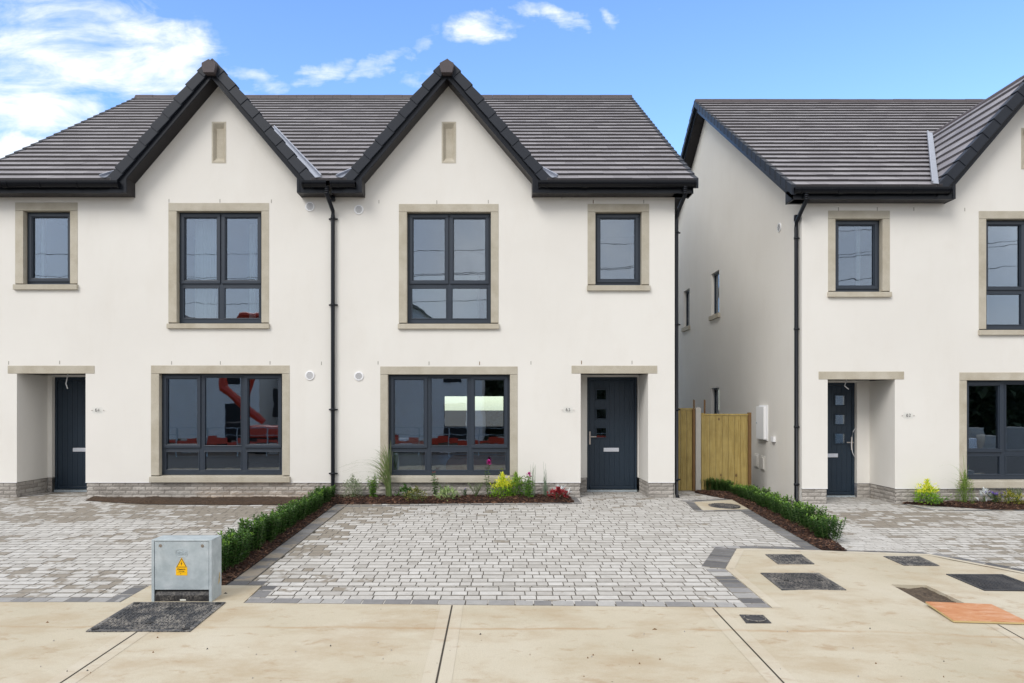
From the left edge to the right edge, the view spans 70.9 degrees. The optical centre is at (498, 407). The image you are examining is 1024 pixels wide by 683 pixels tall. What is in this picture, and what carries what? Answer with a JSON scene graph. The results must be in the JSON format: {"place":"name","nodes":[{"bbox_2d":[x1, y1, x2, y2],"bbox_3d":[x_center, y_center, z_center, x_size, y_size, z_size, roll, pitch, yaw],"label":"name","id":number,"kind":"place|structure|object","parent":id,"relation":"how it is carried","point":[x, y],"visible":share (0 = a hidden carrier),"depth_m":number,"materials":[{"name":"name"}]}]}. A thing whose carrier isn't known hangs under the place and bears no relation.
{"place":"outdoors","nodes":[
{"label":"outdoors","id":0,"kind":"place"},
{"bbox_2d":[0,586,147,601],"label":"driveway border","id":1,"kind":"object","parent":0,"point":[126,594],"visible":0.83,"depth_m":6.55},
{"bbox_2d":[0,492,284,601],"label":"driveway","id":2,"kind":"structure","parent":0,"point":[64,544],"depth_m":9.26,"materials":[{"name":"stone"}]},
{"bbox_2d":[86,496,310,504],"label":"garden soil","id":3,"kind":"structure","parent":0,"point":[263,500],"depth_m":11.84,"materials":[{"name":"soil"}]},
{"bbox_2d":[226,491,794,606],"bbox_3d":[1.250,1.682,10.449,7.900,0.224,8.303,0,0,0],"label":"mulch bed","id":4,"kind":"object","parent":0,"point":[429,557],"visible":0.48,"depth_m":8.28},
{"bbox_2d":[694,489,775,499],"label":"bark mulch","id":5,"kind":"object","parent":4,"relation":"on","point":[724,494],"visible":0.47,"depth_m":13.00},
{"bbox_2d":[710,477,724,490],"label":"hedge plant","id":6,"kind":"object","parent":5,"relation":"on","point":[716,486],"visible":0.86,"depth_m":13.52,"materials":[{"name":"green plant"}]},
{"bbox_2d":[714,480,727,490],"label":"hedge plant","id":7,"kind":"object","parent":5,"relation":"on","point":[721,484],"visible":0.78,"depth_m":13.46,"materials":[{"name":"green plant"}]},
{"bbox_2d":[718,479,731,490],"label":"hedge plant","id":8,"kind":"object","parent":5,"relation":"on","point":[723,488],"visible":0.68,"depth_m":13.41,"materials":[{"name":"green plant"}]},
{"bbox_2d":[724,480,736,491],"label":"hedge plant","id":9,"kind":"object","parent":5,"relation":"on","point":[727,486],"visible":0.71,"depth_m":13.34,"materials":[{"name":"green plant"}]},
{"bbox_2d":[729,484,746,493],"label":"hedge plant","id":10,"kind":"object","parent":5,"relation":"on","point":[732,487],"visible":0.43,"depth_m":12.99,"materials":[{"name":"green plant"}]},
{"bbox_2d":[735,484,753,496],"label":"hedge plant","id":11,"kind":"object","parent":5,"relation":"on","point":[740,485],"visible":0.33,"depth_m":12.73,"materials":[{"name":"green plant"}]},
{"bbox_2d":[737,486,760,497],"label":"hedge plant","id":12,"kind":"object","parent":5,"relation":"on","point":[740,492],"visible":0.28,"depth_m":12.47,"materials":[{"name":"green plant"}]},
{"bbox_2d":[0,548,1023,682],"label":"pavement","id":13,"kind":"structure","parent":0,"point":[906,638],"depth_m":5.52,"materials":[{"name":"concrete"}]},
{"bbox_2d":[86,602,225,631],"bbox_3d":[-2.855,1.763,6.058,0.826,0.050,0.752,0,0,0],"label":"access cover","id":14,"kind":"object","parent":13,"relation":"on","point":[161,617],"visible":1,"depth_m":5.99,"materials":[{"name":"metal"}]},
{"bbox_2d":[151,535,220,601],"bbox_3d":[-2.855,1.472,6.585,0.544,0.560,0.230,0,0,0],"label":"utility cabinet","id":15,"kind":"object","parent":13,"relation":"on","point":[185,567],"visible":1,"depth_m":6.47,"materials":[{"name":"metal"}]},
{"bbox_2d":[739,614,770,622],"bbox_3d":[2.133,1.767,5.992,0.212,0.028,0.210,0,0,0],"label":"access cover","id":16,"kind":"object","parent":13,"relation":"on","point":[746,618],"visible":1,"depth_m":5.97,"materials":[{"name":"metal"}]},
{"bbox_2d":[765,554,813,563],"bbox_3d":[3.274,1.711,8.076,0.477,0.049,0.525,0,0,0],"label":"access cover","id":17,"kind":"object","parent":13,"relation":"in","point":[789,558],"visible":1,"depth_m":8.05,"materials":[{"name":"metal"}]},
{"bbox_2d":[760,573,845,589],"bbox_3d":[3.013,1.735,7.158,0.648,0.054,0.665,0,0,0],"label":"access cover","id":18,"kind":"object","parent":13,"relation":"in","point":[800,581],"visible":1,"depth_m":7.11,"materials":[{"name":"metal"}]},
{"bbox_2d":[883,556,939,565],"bbox_3d":[4.753,1.771,8.275,0.471,0.050,0.509,0,0,0],"label":"access cover","id":19,"kind":"object","parent":13,"relation":"in","point":[911,560],"visible":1,"depth_m":8.24,"materials":[{"name":"metal"}]},
{"bbox_2d":[896,587,955,603],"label":"pit soil","id":20,"kind":"structure","parent":13,"relation":"on","point":[923,594],"depth_m":6.94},
{"bbox_2d":[926,601,1023,623],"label":"plywood board","id":21,"kind":"object","parent":13,"relation":"on","point":[970,613],"visible":1,"depth_m":6.22,"materials":[{"name":"brown"}]},
{"bbox_2d":[946,574,1023,590],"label":"access cover","id":22,"kind":"object","parent":13,"relation":"on","point":[993,582],"visible":1,"depth_m":7.43,"materials":[{"name":"metal"}]},
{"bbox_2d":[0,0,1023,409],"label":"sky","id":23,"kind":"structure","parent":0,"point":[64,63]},
{"bbox_2d":[228,497,819,607],"bbox_3d":[0.729,1.675,9.442,6.769,0.240,6.280,0,0,0],"label":"driveway border","id":24,"kind":"object","parent":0,"point":[719,557],"visible":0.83,"depth_m":7.13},
{"bbox_2d":[248,485,918,604],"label":"driveway","id":25,"kind":"structure","parent":0,"point":[671,541],"depth_m":8.47,"materials":[{"name":"stone"}]},
{"bbox_2d":[327,494,573,503],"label":"bark mulch","id":26,"kind":"object","parent":25,"relation":"on","point":[400,499],"visible":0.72,"depth_m":11.88,"materials":[{"name":"wood"}]},
{"bbox_2d":[326,485,336,496],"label":"hedge plant","id":27,"kind":"object","parent":26,"relation":"on","point":[333,489],"visible":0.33,"depth_m":12.02,"materials":[{"name":"green plant"}]},
{"bbox_2d":[338,473,365,497],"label":"shrub","id":28,"kind":"object","parent":26,"relation":"on","point":[352,487],"visible":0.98,"depth_m":12.13,"materials":[{"name":"green plant"}]},
{"bbox_2d":[343,447,392,495],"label":"ornamental grass","id":29,"kind":"object","parent":26,"relation":"on","point":[387,480],"depth_m":12.17,"materials":[{"name":"green plant"}]},
{"bbox_2d":[365,476,379,496],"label":"leafy plant","id":30,"kind":"object","parent":26,"relation":"on","point":[372,488],"visible":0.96,"depth_m":12.07,"materials":[{"name":"green plant"}]},
{"bbox_2d":[395,484,413,496],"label":"plant","id":31,"kind":"object","parent":26,"relation":"on","point":[405,488],"visible":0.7,"depth_m":12.16,"materials":[{"name":"green plant"}]},
{"bbox_2d":[404,485,428,500],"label":"plant","id":32,"kind":"object","parent":26,"relation":"on","point":[414,490],"visible":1,"depth_m":11.86,"materials":[{"name":"green plant"}]},
{"bbox_2d":[430,472,438,494],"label":"flowering plant","id":33,"kind":"object","parent":26,"relation":"on","point":[434,489],"visible":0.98,"depth_m":12.19,"materials":[{"name":"green plant"}]},
{"bbox_2d":[433,486,460,500],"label":"plant","id":34,"kind":"object","parent":26,"relation":"on","point":[448,490],"visible":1,"depth_m":11.89,"materials":[{"name":"green plant"}]},
{"bbox_2d":[467,482,482,496],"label":"twiggy plant","id":35,"kind":"object","parent":26,"relation":"on","point":[478,488],"visible":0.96,"depth_m":12.14,"materials":[{"name":"green plant"}]},
{"bbox_2d":[484,459,491,495],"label":"flowering plant","id":36,"kind":"object","parent":26,"relation":"on","point":[489,462],"visible":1,"depth_m":12.20,"materials":[{"name":"green plant"}]},
{"bbox_2d":[488,472,516,497],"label":"shrub","id":37,"kind":"object","parent":26,"relation":"on","point":[503,482],"visible":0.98,"depth_m":12.16,"materials":[{"name":"yellow plant"}]},
{"bbox_2d":[505,471,524,495],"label":"leafy plant","id":38,"kind":"object","parent":26,"relation":"on","point":[516,479],"visible":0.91,"depth_m":12.17,"materials":[{"name":"green plant"}]},
{"bbox_2d":[519,472,534,497],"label":"flowering plant","id":39,"kind":"object","parent":26,"relation":"on","point":[528,488],"visible":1,"depth_m":11.99,"materials":[{"name":"green plant"}]},
{"bbox_2d":[530,462,548,495],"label":"reed grass","id":40,"kind":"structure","parent":26,"relation":"on","point":[545,488],"depth_m":12.20,"materials":[{"name":"green plant"}]},
{"bbox_2d":[546,486,569,498],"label":"red plant","id":41,"kind":"object","parent":26,"relation":"on","point":[558,490],"visible":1,"depth_m":12.04,"materials":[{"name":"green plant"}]},
{"bbox_2d":[678,408,694,490],"bbox_3d":[3.402,0.813,13.633,0.633,1.594,0.085,0,0,0],"label":"timber fence","id":42,"kind":"object","parent":25,"relation":"on","point":[687,449],"visible":0.47,"depth_m":13.62,"materials":[{"name":"wood"}]},
{"bbox_2d":[694,407,700,490],"bbox_3d":[3.776,0.830,13.645,0.099,1.660,0.110,0,0,0],"label":"fence post","id":43,"kind":"object","parent":25,"relation":"on","point":[697,448],"visible":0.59,"depth_m":13.59,"materials":[{"name":"concrete"}]},
{"bbox_2d":[694,500,747,510],"bbox_3d":[3.646,1.612,11.815,0.950,0.071,1.319,0,0,0],"label":"manhole surround","id":44,"kind":"object","parent":25,"relation":"on","point":[704,505],"visible":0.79,"depth_m":11.73,"materials":[{"name":"concrete"}]},
{"bbox_2d":[708,503,739,508],"bbox_3d":[3.644,1.604,11.687,0.544,0.037,0.544,0,0,0],"label":"manhole cover","id":45,"kind":"object","parent":44,"relation":"on","point":[725,505],"visible":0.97,"depth_m":11.61,"materials":[{"name":"metal"}]},
{"bbox_2d":[701,412,750,490],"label":"timber gate","id":46,"kind":"structure","parent":25,"relation":"on","point":[725,446],"depth_m":13.62,"materials":[{"name":"wood"}]},
{"bbox_2d":[732,497,846,550],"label":"bark mulch","id":47,"kind":"object","parent":25,"relation":"on","point":[800,531],"visible":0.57,"depth_m":9.82,"materials":[{"name":"wood"}]},
{"bbox_2d":[743,485,763,499],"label":"hedge plant","id":48,"kind":"object","parent":47,"relation":"on","point":[745,490],"visible":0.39,"depth_m":12.18,"materials":[{"name":"green plant"}]},
{"bbox_2d":[746,486,770,500],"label":"hedge plant","id":49,"kind":"object","parent":47,"relation":"on","point":[756,489],"visible":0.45,"depth_m":11.90,"materials":[{"name":"green plant"}]},
{"bbox_2d":[753,492,773,505],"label":"hedge plant","id":50,"kind":"object","parent":47,"relation":"on","point":[757,499],"visible":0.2,"depth_m":11.65,"materials":[{"name":"green plant"}]},
{"bbox_2d":[756,491,780,507],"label":"hedge plant","id":51,"kind":"object","parent":47,"relation":"on","point":[762,499],"visible":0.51,"depth_m":11.41,"materials":[{"name":"green plant"}]},
{"bbox_2d":[765,493,784,509],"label":"hedge plant","id":52,"kind":"object","parent":47,"relation":"on","point":[768,503],"visible":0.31,"depth_m":11.17,"materials":[{"name":"green plant"}]},
{"bbox_2d":[767,494,794,513],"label":"hedge plant","id":53,"kind":"object","parent":47,"relation":"on","point":[773,501],"visible":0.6,"depth_m":10.88,"materials":[{"name":"green plant"}]},
{"bbox_2d":[778,500,800,516],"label":"hedge plant","id":54,"kind":"object","parent":47,"relation":"on","point":[779,504],"visible":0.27,"depth_m":10.56,"materials":[{"name":"green plant"}]},
{"bbox_2d":[780,500,805,520],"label":"hedge plant","id":55,"kind":"object","parent":47,"relation":"on","point":[785,514],"visible":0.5,"depth_m":10.32,"materials":[{"name":"green plant"}]},
{"bbox_2d":[785,502,816,524],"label":"hedge plant","id":56,"kind":"object","parent":47,"relation":"on","point":[793,515],"visible":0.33,"depth_m":10.05,"materials":[{"name":"green plant"}]},
{"bbox_2d":[792,504,826,528],"bbox_3d":[4.225,1.476,9.770,0.476,0.346,0.421,2,0,-26],"label":"hedge plant","id":57,"kind":"object","parent":47,"relation":"on","point":[804,515],"visible":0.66,"depth_m":9.73,"materials":[{"name":"green plant"}]},
{"bbox_2d":[805,511,836,533],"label":"hedge plant","id":58,"kind":"object","parent":47,"relation":"on","point":[809,525],"visible":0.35,"depth_m":9.48,"materials":[{"name":"green plant"}]},
{"bbox_2d":[810,515,846,540],"bbox_3d":[4.238,1.541,9.248,0.462,0.312,0.469,-2,-1,22],"label":"hedge plant","id":59,"kind":"object","parent":47,"relation":"on","point":[825,526],"visible":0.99,"depth_m":9.16,"materials":[{"name":"green plant"}]},
{"bbox_2d":[445,410,894,496],"bbox_3d":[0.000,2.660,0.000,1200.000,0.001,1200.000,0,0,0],"label":"ground","id":60,"kind":"structure","parent":0,"point":[482,417],"depth_m":170.23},
{"bbox_2d":[324,59,697,497],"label":"semi detached house","id":61,"kind":"structure","parent":60,"relation":"on","point":[551,221],"depth_m":12.40,"materials":[{"name":"white paint"}]},
{"bbox_2d":[393,437,424,469],"bbox_3d":[-1.790,1.005,13.525,0.820,0.850,1.050,0,0,0],"label":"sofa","id":62,"kind":"object","parent":61,"relation":"in","point":[408,460],"visible":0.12,"depth_m":13.00,"materials":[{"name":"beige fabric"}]},
{"bbox_2d":[398,204,498,328],"bbox_3d":[-0.862,-2.428,12.463,1.744,2.158,0.225,0,0,0],"label":"window","id":63,"kind":"structure","parent":61,"relation":"in","point":[407,212],"depth_m":12.48,"materials":[{"name":"beige stone"}]},
{"bbox_2d":[379,366,517,482],"bbox_3d":[-0.859,0.295,12.463,2.395,1.999,0.225,0,0,0],"label":"window","id":64,"kind":"structure","parent":61,"relation":"in","point":[388,376],"depth_m":12.48,"materials":[{"name":"beige glass"}]},
{"bbox_2d":[446,455,504,469],"bbox_3d":[-0.325,1.190,14.050,1.350,0.460,1.100,0,0,0],"label":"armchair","id":65,"kind":"object","parent":61,"relation":"in","point":[456,462],"visible":0.28,"depth_m":13.52,"materials":[{"name":"grey fabric"}]},
{"bbox_2d":[587,377,636,491],"bbox_3d":[2.099,0.512,13.349,0.928,2.137,0.162,0,0,0],"label":"door","id":66,"kind":"structure","parent":61,"relation":"in","point":[611,401],"depth_m":13.34,"materials":[{"name":"paint"}]},
{"bbox_2d":[587,204,649,290],"bbox_3d":[2.065,-2.757,12.463,1.087,1.501,0.225,0,0,0],"label":"window","id":67,"kind":"structure","parent":61,"relation":"in","point":[638,212],"depth_m":12.40,"materials":[{"name":"beige stone"}]},
{"bbox_2d":[675,75,1023,503],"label":"semi detached house","id":68,"kind":"structure","parent":60,"relation":"on","point":[850,292],"depth_m":12.77,"materials":[{"name":"white paint"}]},
{"bbox_2d":[681,290,689,331],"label":"side window","id":69,"kind":"structure","parent":68,"relation":"in","point":[687,327],"depth_m":20.16,"materials":[{"name":"beige glass"}]},
{"bbox_2d":[709,272,719,320],"bbox_3d":[5.277,-2.700,17.365,0.195,1.140,0.770,0,0,0],"label":"side window","id":70,"kind":"structure","parent":68,"relation":"in","point":[716,315],"depth_m":17.53,"materials":[{"name":"beige glass"}]},
{"bbox_2d":[714,388,718,413],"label":"side window","id":71,"kind":"structure","parent":68,"relation":"in","point":[716,390],"depth_m":17.57,"materials":[{"name":"black glass"}]},
{"bbox_2d":[826,383,854,496],"bbox_3d":[6.140,0.617,13.349,0.920,2.137,0.162,0,0,0],"label":"door","id":72,"kind":"structure","parent":68,"relation":"in","point":[840,399],"depth_m":13.34,"materials":[{"name":"paint"}]},
{"bbox_2d":[827,211,891,296],"bbox_3d":[6.215,-2.645,12.567,1.091,1.494,0.435,0,0,0],"label":"window","id":73,"kind":"structure","parent":68,"relation":"in","point":[880,220],"depth_m":12.40,"materials":[{"name":"beige stone"}]},
{"bbox_2d":[959,372,1023,487],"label":"window","id":74,"kind":"structure","parent":68,"relation":"in","point":[999,379],"depth_m":12.48,"materials":[{"name":"beige stone"}]},
{"bbox_2d":[978,211,1023,334],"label":"window","id":75,"kind":"structure","parent":68,"relation":"in","point":[986,218],"depth_m":12.48,"materials":[{"name":"beige stone"}]},
{"bbox_2d":[808,497,1023,568],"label":"driveway","id":76,"kind":"structure","parent":0,"point":[994,537],"depth_m":10.27,"materials":[{"name":"stone"}]},
{"bbox_2d":[903,500,1023,509],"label":"bark mulch","id":77,"kind":"object","parent":76,"relation":"on","point":[998,505],"visible":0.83,"depth_m":12.02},
{"bbox_2d":[913,478,940,504],"bbox_3d":[7.265,1.427,12.212,0.439,0.462,0.443,0,0,40],"label":"shrub","id":78,"kind":"object","parent":77,"relation":"on","point":[928,489],"visible":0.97,"depth_m":12.18,"materials":[{"name":"yellow plant"}]},
{"bbox_2d":[920,494,952,504],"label":"leafy plant","id":79,"kind":"object","parent":77,"relation":"on","point":[937,500],"visible":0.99,"depth_m":12.05,"materials":[{"name":"green plant"}]},
{"bbox_2d":[942,451,975,503],"bbox_3d":[7.747,1.188,12.202,0.714,0.904,0.405,0,0,0],"label":"feathery plant","id":80,"kind":"object","parent":77,"relation":"on","point":[965,498],"visible":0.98,"depth_m":12.19,"materials":[{"name":"green plant"}]},
{"bbox_2d":[974,487,992,501],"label":"silver plant","id":81,"kind":"object","parent":77,"relation":"on","point":[984,492],"visible":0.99,"depth_m":12.20,"materials":[{"name":"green plant"}]},
{"bbox_2d":[985,491,1004,501],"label":"flowering plant","id":82,"kind":"object","parent":77,"relation":"on","point":[993,494],"visible":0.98,"depth_m":12.13,"materials":[{"name":"purple plant"}]},
{"bbox_2d":[992,488,1023,503],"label":"plant","id":83,"kind":"object","parent":77,"relation":"on","point":[1009,493],"visible":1,"depth_m":12.03,"materials":[{"name":"green plant"}]},
{"bbox_2d":[1009,487,1022,501],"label":"twiggy plant","id":84,"kind":"object","parent":77,"relation":"on","point":[1018,492],"visible":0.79,"depth_m":12.20,"materials":[{"name":"green plant"}]},
{"bbox_2d":[846,504,1023,571],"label":"driveway border","id":85,"kind":"object","parent":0,"point":[990,564],"visible":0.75,"depth_m":8.71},
{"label":"paving bed","id":86,"kind":"structure","parent":0,"visible":0},
{"bbox_2d":[0,58,384,497],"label":"semi detached house","id":87,"kind":"structure","parent":86,"relation":"on","point":[165,295],"depth_m":12.40,"materials":[{"name":"white paint"}]},
{"bbox_2d":[13,203,77,289],"bbox_3d":[-7.803,-2.779,12.567,1.102,1.507,0.435,0,0,0],"label":"window","id":88,"kind":"structure","parent":87,"relation":"in","point":[25,213],"depth_m":12.40,"materials":[{"name":"beige stone"}]},
{"bbox_2d":[54,377,86,491],"bbox_3d":[-7.768,0.512,13.349,0.928,2.137,0.162,0,0,0],"label":"door","id":89,"kind":"structure","parent":87,"relation":"in","point":[70,403],"depth_m":13.34,"materials":[{"name":"paint"}]},
{"bbox_2d":[167,203,269,328],"bbox_3d":[-4.830,-2.432,12.742,1.761,2.185,0.785,0,0,0],"label":"window","id":90,"kind":"structure","parent":87,"relation":"in","point":[205,283],"depth_m":12.48,"materials":[{"name":"beige glass"}]},
{"bbox_2d":[149,365,289,481],"bbox_3d":[-4.802,0.286,12.463,2.418,2.014,0.225,0,0,0],"label":"window","id":91,"kind":"structure","parent":87,"relation":"in","point":[160,374],"depth_m":12.48,"materials":[{"name":"beige glass"}]},
{"bbox_2d":[221,502,334,584],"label":"bark mulch","id":92,"kind":"object","parent":86,"relation":"on","point":[229,574],"visible":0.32,"depth_m":8.45,"materials":[{"name":"wood"}]},
{"bbox_2d":[221,538,232,572],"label":"hedge plant","id":93,"kind":"object","parent":92,"relation":"on","point":[224,545],"visible":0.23,"depth_m":7.32,"materials":[{"name":"green plant"}]},
{"bbox_2d":[217,530,246,566],"bbox_3d":[-2.826,1.497,7.588,0.324,0.398,0.356,1,1,-29],"label":"hedge plant","id":94,"kind":"object","parent":92,"relation":"on","point":[233,540],"visible":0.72,"depth_m":7.53,"materials":[{"name":"green plant"}]},
{"bbox_2d":[225,526,250,563],"bbox_3d":[-2.832,1.494,7.769,0.312,0.392,0.331,1,0,-10],"label":"hedge plant","id":95,"kind":"object","parent":92,"relation":"on","point":[238,533],"visible":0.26,"depth_m":7.73,"materials":[{"name":"green plant"}]},
{"bbox_2d":[235,527,253,557],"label":"hedge plant","id":96,"kind":"object","parent":92,"relation":"on","point":[249,548],"visible":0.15,"depth_m":7.99,"materials":[{"name":"green plant"}]},
{"bbox_2d":[237,517,265,551],"bbox_3d":[-2.840,1.460,8.274,0.336,0.423,0.316,0,0,-11],"label":"hedge plant","id":97,"kind":"object","parent":92,"relation":"on","point":[255,530],"visible":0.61,"depth_m":8.26,"materials":[{"name":"green plant"}]},
{"bbox_2d":[244,517,267,544],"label":"hedge plant","id":98,"kind":"object","parent":92,"relation":"on","point":[251,523],"visible":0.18,"depth_m":8.49,"materials":[{"name":"green plant"}]},
{"bbox_2d":[252,511,279,542],"bbox_3d":[-2.832,1.466,8.751,0.336,0.374,0.317,-2,-3,30],"label":"hedge plant","id":99,"kind":"object","parent":92,"relation":"on","point":[271,528],"visible":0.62,"depth_m":8.72,"materials":[{"name":"green plant"}]},
{"bbox_2d":[264,513,280,537],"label":"hedge plant","id":100,"kind":"object","parent":92,"relation":"on","point":[278,525],"visible":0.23,"depth_m":8.95,"materials":[{"name":"green plant"}]},
{"bbox_2d":[267,509,288,534],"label":"hedge plant","id":101,"kind":"object","parent":92,"relation":"on","point":[283,521],"visible":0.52,"depth_m":9.18,"materials":[{"name":"green plant"}]},
{"bbox_2d":[274,503,297,527],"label":"hedge plant","id":102,"kind":"object","parent":92,"relation":"on","point":[290,520],"visible":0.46,"depth_m":9.60,"materials":[{"name":"green plant"}]},
{"bbox_2d":[282,503,298,524],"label":"hedge plant","id":103,"kind":"object","parent":92,"relation":"on","point":[295,518],"visible":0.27,"depth_m":9.84,"materials":[{"name":"green plant"}]},
{"bbox_2d":[288,499,307,521],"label":"hedge plant","id":104,"kind":"object","parent":92,"relation":"on","point":[301,508],"visible":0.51,"depth_m":10.13,"materials":[{"name":"green plant"}]},
{"bbox_2d":[295,499,308,517],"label":"hedge plant","id":105,"kind":"object","parent":92,"relation":"on","point":[307,505],"visible":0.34,"depth_m":10.35,"materials":[{"name":"green plant"}]},
{"bbox_2d":[296,496,313,515],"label":"hedge plant","id":106,"kind":"object","parent":92,"relation":"on","point":[310,506],"visible":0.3,"depth_m":10.56,"materials":[{"name":"green plant"}]},
{"bbox_2d":[303,494,318,512],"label":"hedge plant","id":107,"kind":"object","parent":92,"relation":"on","point":[315,500],"visible":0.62,"depth_m":10.76,"materials":[{"name":"green plant"}]},
{"bbox_2d":[307,490,324,508],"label":"hedge plant","id":108,"kind":"object","parent":92,"relation":"on","point":[312,494],"visible":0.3,"depth_m":11.02,"materials":[{"name":"green plant"}]},
{"bbox_2d":[310,489,324,505],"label":"hedge plant","id":109,"kind":"object","parent":92,"relation":"on","point":[322,491],"visible":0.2,"depth_m":11.29,"materials":[{"name":"green plant"}]},
{"bbox_2d":[315,485,329,502],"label":"hedge plant","id":110,"kind":"object","parent":92,"relation":"on","point":[325,495],"visible":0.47,"depth_m":11.51,"materials":[{"name":"green plant"}]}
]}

